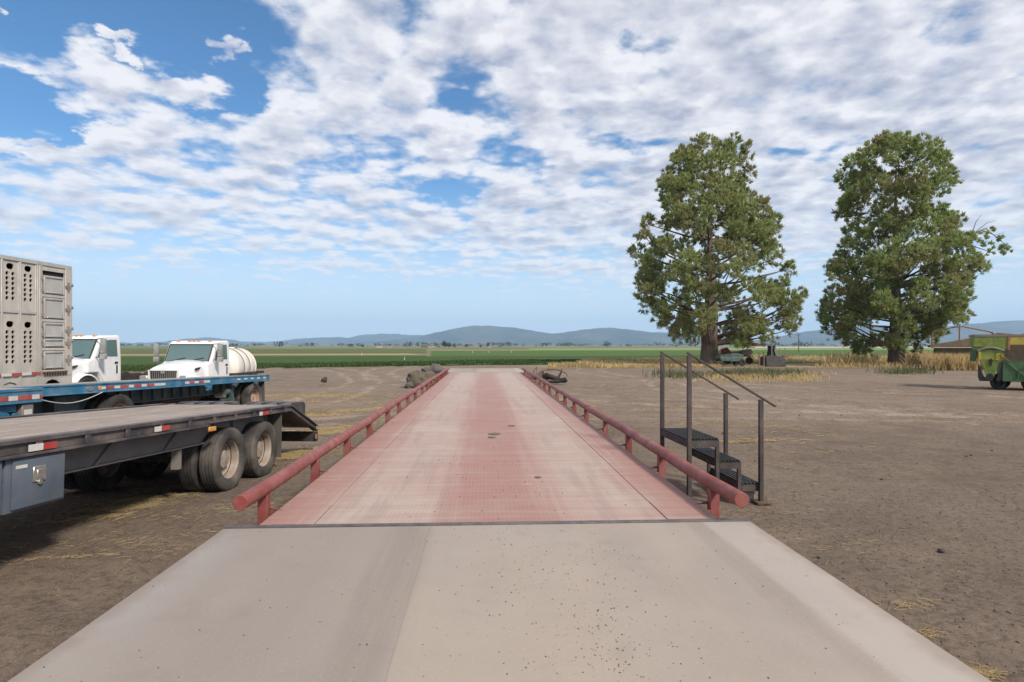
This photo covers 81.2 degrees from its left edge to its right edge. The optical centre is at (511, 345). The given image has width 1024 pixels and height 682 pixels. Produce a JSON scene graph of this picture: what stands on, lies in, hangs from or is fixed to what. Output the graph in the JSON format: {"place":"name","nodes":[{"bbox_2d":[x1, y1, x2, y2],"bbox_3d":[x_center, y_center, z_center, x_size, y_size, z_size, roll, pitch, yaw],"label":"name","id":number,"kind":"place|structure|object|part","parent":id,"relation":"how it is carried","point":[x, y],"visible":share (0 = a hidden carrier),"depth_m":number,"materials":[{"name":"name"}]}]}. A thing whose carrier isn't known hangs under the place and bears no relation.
{"place":"outdoors","nodes":[
{"label":"outdoors","id":0,"kind":"place"},
{"bbox_2d":[120,337,372,344],"bbox_3d":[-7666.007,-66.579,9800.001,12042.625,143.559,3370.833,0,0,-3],"label":"hills","id":1,"kind":"structure","parent":0,"point":[329,340],"depth_m":9101.11,"materials":[{"name":"blue"}]},
{"bbox_2d":[120,353,416,355],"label":"stubble field","id":2,"kind":"structure","parent":0,"point":[291,354],"depth_m":140.78,"materials":[{"name":"plant"}]},
{"bbox_2d":[120,349,426,353],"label":"field","id":3,"kind":"structure","parent":0,"point":[140,351],"depth_m":207.77,"materials":[{"name":"green plant"}]},
{"bbox_2d":[121,355,426,356],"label":"crop field","id":4,"kind":"structure","parent":0,"point":[296,356],"depth_m":115.93,"materials":[{"name":"green plant"}]},
{"bbox_2d":[121,356,451,366],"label":"crop field","id":5,"kind":"structure","parent":0,"point":[144,361],"depth_m":91.49,"materials":[{"name":"green plant"}]},
{"bbox_2d":[121,358,645,370],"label":"crop","id":6,"kind":"object","parent":5,"relation":"on","point":[130,367],"visible":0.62,"depth_m":66.06,"materials":[{"name":"green plant"}]},
{"bbox_2d":[307,405,625,516],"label":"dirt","id":7,"kind":"structure","parent":0,"point":[506,477],"depth_m":6.95,"materials":[{"name":"brown soil"}]},
{"bbox_2d":[448,368,523,371],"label":"pavement","id":8,"kind":"structure","parent":0,"point":[485,370],"depth_m":37.88,"materials":[{"name":"concrete"}]},
{"bbox_2d":[8,521,991,681],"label":"pavement","id":9,"kind":"structure","parent":0,"point":[156,622],"depth_m":3.54,"materials":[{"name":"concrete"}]},
{"bbox_2d":[0,345,1023,681],"bbox_3d":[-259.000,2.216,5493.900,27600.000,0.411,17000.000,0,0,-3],"label":"ground","id":10,"kind":"structure","parent":0,"point":[856,403],"depth_m":8.95,"materials":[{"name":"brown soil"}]},
{"bbox_2d":[0,387,42,416],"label":"flatbed trailer","id":11,"kind":"object","parent":10,"relation":"on","point":[17,401],"visible":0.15,"depth_m":9.68,"materials":[{"name":"blue paint"}]},
{"bbox_2d":[0,254,73,385],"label":"livestock trailer","id":12,"kind":"object","parent":10,"relation":"on","point":[36,327],"visible":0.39,"depth_m":14.86,"materials":[{"name":"metal"}]},
{"bbox_2d":[72,335,147,382],"bbox_3d":[-18.637,0.975,26.747,3.405,2.850,7.459,0,0,2],"label":"truck","id":13,"kind":"object","parent":10,"relation":"on","point":[96,358],"visible":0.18,"depth_m":25.35,"materials":[{"name":"white paint"}]},
{"bbox_3d":[-17.475,0.642,25.798,0.049,1.949,1.501,0,0,2],"label":"door","id":14,"kind":"part","parent":13,"relation":"part of","materials":[{"name":"white paint"}]},
{"bbox_2d":[0,375,268,414],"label":"flatbed trailer","id":15,"kind":"object","parent":10,"relation":"on","point":[75,396],"visible":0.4,"depth_m":14.95,"materials":[{"name":"blue paint"}]},
{"bbox_2d":[0,401,317,514],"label":"flatbed trailer","id":16,"kind":"object","parent":10,"relation":"on","point":[45,458],"visible":1,"depth_m":8.47,"materials":[{"name":"black paint"}]},
{"bbox_2d":[140,340,263,381],"bbox_3d":[-13.821,1.058,27.117,3.040,2.545,6.760,0,0,2],"label":"tank truck","id":17,"kind":"object","parent":10,"relation":"on","point":[193,358],"visible":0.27,"depth_m":25.71,"materials":[{"name":"white paint"}]},
{"bbox_3d":[-12.780,0.760,26.218,0.044,1.740,1.340,0,0,2],"label":"door","id":18,"kind":"part","parent":17,"relation":"part of","materials":[{"name":"white paint"}]},
{"bbox_2d":[405,381,413,387],"bbox_3d":[-5.435,2.108,31.624,0.502,0.394,0.397,0,0,-3],"label":"boulder","id":19,"kind":"object","parent":10,"relation":"on","point":[409,384],"visible":1,"depth_m":31.47,"materials":[{"name":"grey stone"}]},
{"bbox_2d":[406,370,437,387],"bbox_3d":[-4.841,1.906,32.228,1.937,1.194,1.487,0,0,18],"label":"boulder","id":20,"kind":"object","parent":10,"relation":"on","point":[416,377],"visible":0.48,"depth_m":31.81,"materials":[{"name":"beige stone"}]},
{"bbox_2d":[421,367,432,371],"bbox_3d":[-4.746,1.445,33.370,0.632,0.478,0.551,0,0,-17],"label":"boulder","id":21,"kind":"object","parent":10,"relation":"on","point":[424,369],"visible":0.47,"depth_m":33.25,"materials":[{"name":"grey stone"}]},
{"bbox_2d":[430,363,443,375],"bbox_3d":[-4.337,1.573,34.161,0.972,1.126,1.058,0,0,26],"label":"boulder","id":22,"kind":"object","parent":10,"relation":"on","point":[437,368],"visible":0.35,"depth_m":33.77,"materials":[{"name":"grey stone"}]},
{"bbox_2d":[224,368,749,528],"bbox_3d":[-0.876,1.691,20.168,4.690,0.778,29.935,0,0,-3],"label":"truck scale","id":23,"kind":"object","parent":10,"relation":"on","point":[422,438],"visible":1,"depth_m":7.45,"materials":[{"name":"red paint"}]},
{"bbox_2d":[2,453,1018,681],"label":"straw","id":24,"kind":"object","parent":10,"relation":"on","point":[989,672],"visible":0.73,"depth_m":7.55,"materials":[{"name":"beige plant"}]},
{"bbox_2d":[120,341,938,346],"bbox_3d":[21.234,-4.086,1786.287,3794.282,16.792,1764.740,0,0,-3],"label":"treeline","id":25,"kind":"object","parent":10,"relation":"on","point":[546,344],"visible":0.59,"depth_m":1495.30,"materials":[{"name":"green plant"}]},
{"bbox_2d":[533,367,567,382],"bbox_3d":[2.077,1.689,34.139,2.236,0.925,0.966,0,0,9],"label":"log","id":26,"kind":"object","parent":10,"relation":"on","point":[554,378],"visible":0.87,"depth_m":34.05,"materials":[{"name":"brown wood"}]},
{"bbox_2d":[221,366,1021,459],"bbox_3d":[0.572,2.269,37.423,44.842,0.259,51.022,0,0,-3],"label":"straw","id":27,"kind":"object","parent":10,"relation":"on","point":[298,452],"visible":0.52,"depth_m":18.35,"materials":[{"name":"beige plant"}]},
{"bbox_2d":[660,351,775,504],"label":"metal stairs","id":28,"kind":"structure","parent":10,"relation":"on","point":[724,463],"depth_m":8.35,"materials":[{"name":"metal"}]},
{"bbox_2d":[626,130,810,365],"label":"juniper tree","id":29,"kind":"object","parent":10,"relation":"on","point":[744,325],"visible":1,"depth_m":64.19,"materials":[{"name":"green plant"}]},
{"bbox_2d":[719,342,761,363],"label":"implement","id":30,"kind":"object","parent":10,"relation":"on","point":[747,352],"visible":0.62,"depth_m":70.11,"materials":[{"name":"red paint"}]},
{"bbox_2d":[742,491,754,501],"bbox_3d":[3.354,2.150,8.534,0.170,0.160,0.180,0,0,-3],"label":"concrete block","id":31,"kind":"object","parent":10,"relation":"on","point":[751,494],"depth_m":8.45,"materials":[{"name":"grey concrete"}]},
{"bbox_2d":[642,365,947,379],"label":"weeds","id":32,"kind":"object","parent":10,"relation":"on","point":[738,371],"visible":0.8,"depth_m":43.56,"materials":[{"name":"beige plant"}]},
{"bbox_2d":[820,350,983,369],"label":"dry grass","id":33,"kind":"structure","parent":10,"relation":"on","point":[950,361],"depth_m":53.82,"materials":[{"name":"beige plant"}]},
{"bbox_2d":[814,128,1013,363],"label":"juniper tree","id":34,"kind":"object","parent":10,"relation":"on","point":[882,300],"visible":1,"depth_m":62.07,"materials":[{"name":"green plant"}]},
{"bbox_2d":[927,326,1023,355],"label":"harvester","id":35,"kind":"object","parent":10,"relation":"on","point":[962,343],"visible":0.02,"depth_m":58.33,"materials":[{"name":"orange metal"}]},
{"bbox_2d":[969,334,1023,389],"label":"feed wagon","id":36,"kind":"object","parent":10,"relation":"on","point":[987,350],"visible":1,"depth_m":29.41,"materials":[{"name":"metal"}]},
{"bbox_2d":[0,0,1023,342],"label":"sky","id":37,"kind":"structure","parent":0,"point":[239,170],"materials":[{"name":"blue"}]},
{"bbox_2d":[346,325,700,344],"bbox_3d":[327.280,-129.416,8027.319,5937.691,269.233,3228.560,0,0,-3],"label":"hills","id":38,"kind":"structure","parent":0,"point":[476,334],"depth_m":7060.99,"materials":[{"name":"blue"}]},
{"bbox_2d":[350,332,700,341],"bbox_3d":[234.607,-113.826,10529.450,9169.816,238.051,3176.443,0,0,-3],"label":"hills","id":39,"kind":"structure","parent":0,"point":[376,337],"depth_m":9981.30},
{"bbox_2d":[452,354,887,364],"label":"crop field","id":40,"kind":"structure","parent":0,"point":[552,357],"depth_m":106.45,"materials":[{"name":"green plant"}]},
{"bbox_2d":[548,354,922,367],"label":"dry grass","id":41,"kind":"structure","parent":40,"relation":"on","point":[604,362],"depth_m":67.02,"materials":[{"name":"beige plant"}]},
{"bbox_2d":[431,350,933,355],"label":"crop field","id":42,"kind":"structure","parent":0,"point":[594,352],"depth_m":179.38,"materials":[{"name":"green plant"}]},
{"bbox_2d":[710,353,744,365],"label":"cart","id":43,"kind":"object","parent":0,"point":[736,358],"visible":1,"depth_m":62.27,"materials":[{"name":"teal paint"}]},
{"bbox_2d":[529,348,933,349],"bbox_3d":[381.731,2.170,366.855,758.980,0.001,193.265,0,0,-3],"label":"field","id":44,"kind":"structure","parent":0,"point":[700,348],"depth_m":400.95,"materials":[{"name":"green plant"}]},
{"bbox_2d":[677,369,835,383],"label":"dry grass","id":45,"kind":"structure","parent":0,"point":[783,377],"depth_m":38.41,"materials":[{"name":"beige plant"}]},
{"bbox_2d":[759,341,788,366],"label":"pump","id":46,"kind":"object","parent":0,"point":[771,358],"visible":1,"depth_m":61.66,"materials":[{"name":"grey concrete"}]},
{"bbox_2d":[667,400,1002,558],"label":"dirt","id":47,"kind":"structure","parent":0,"point":[941,550],"depth_m":6.36,"materials":[{"name":"brown soil"}]},
{"bbox_2d":[755,347,970,347],"bbox_3d":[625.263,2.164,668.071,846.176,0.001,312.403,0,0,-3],"label":"field","id":48,"kind":"structure","parent":0,"point":[848,347],"depth_m":578.92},
{"bbox_2d":[740,320,1023,344],"bbox_3d":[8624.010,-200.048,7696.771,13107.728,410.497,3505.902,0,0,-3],"label":"hills","id":49,"kind":"structure","parent":0,"point":[1009,327],"depth_m":6655.72,"materials":[{"name":"blue"}]}
]}

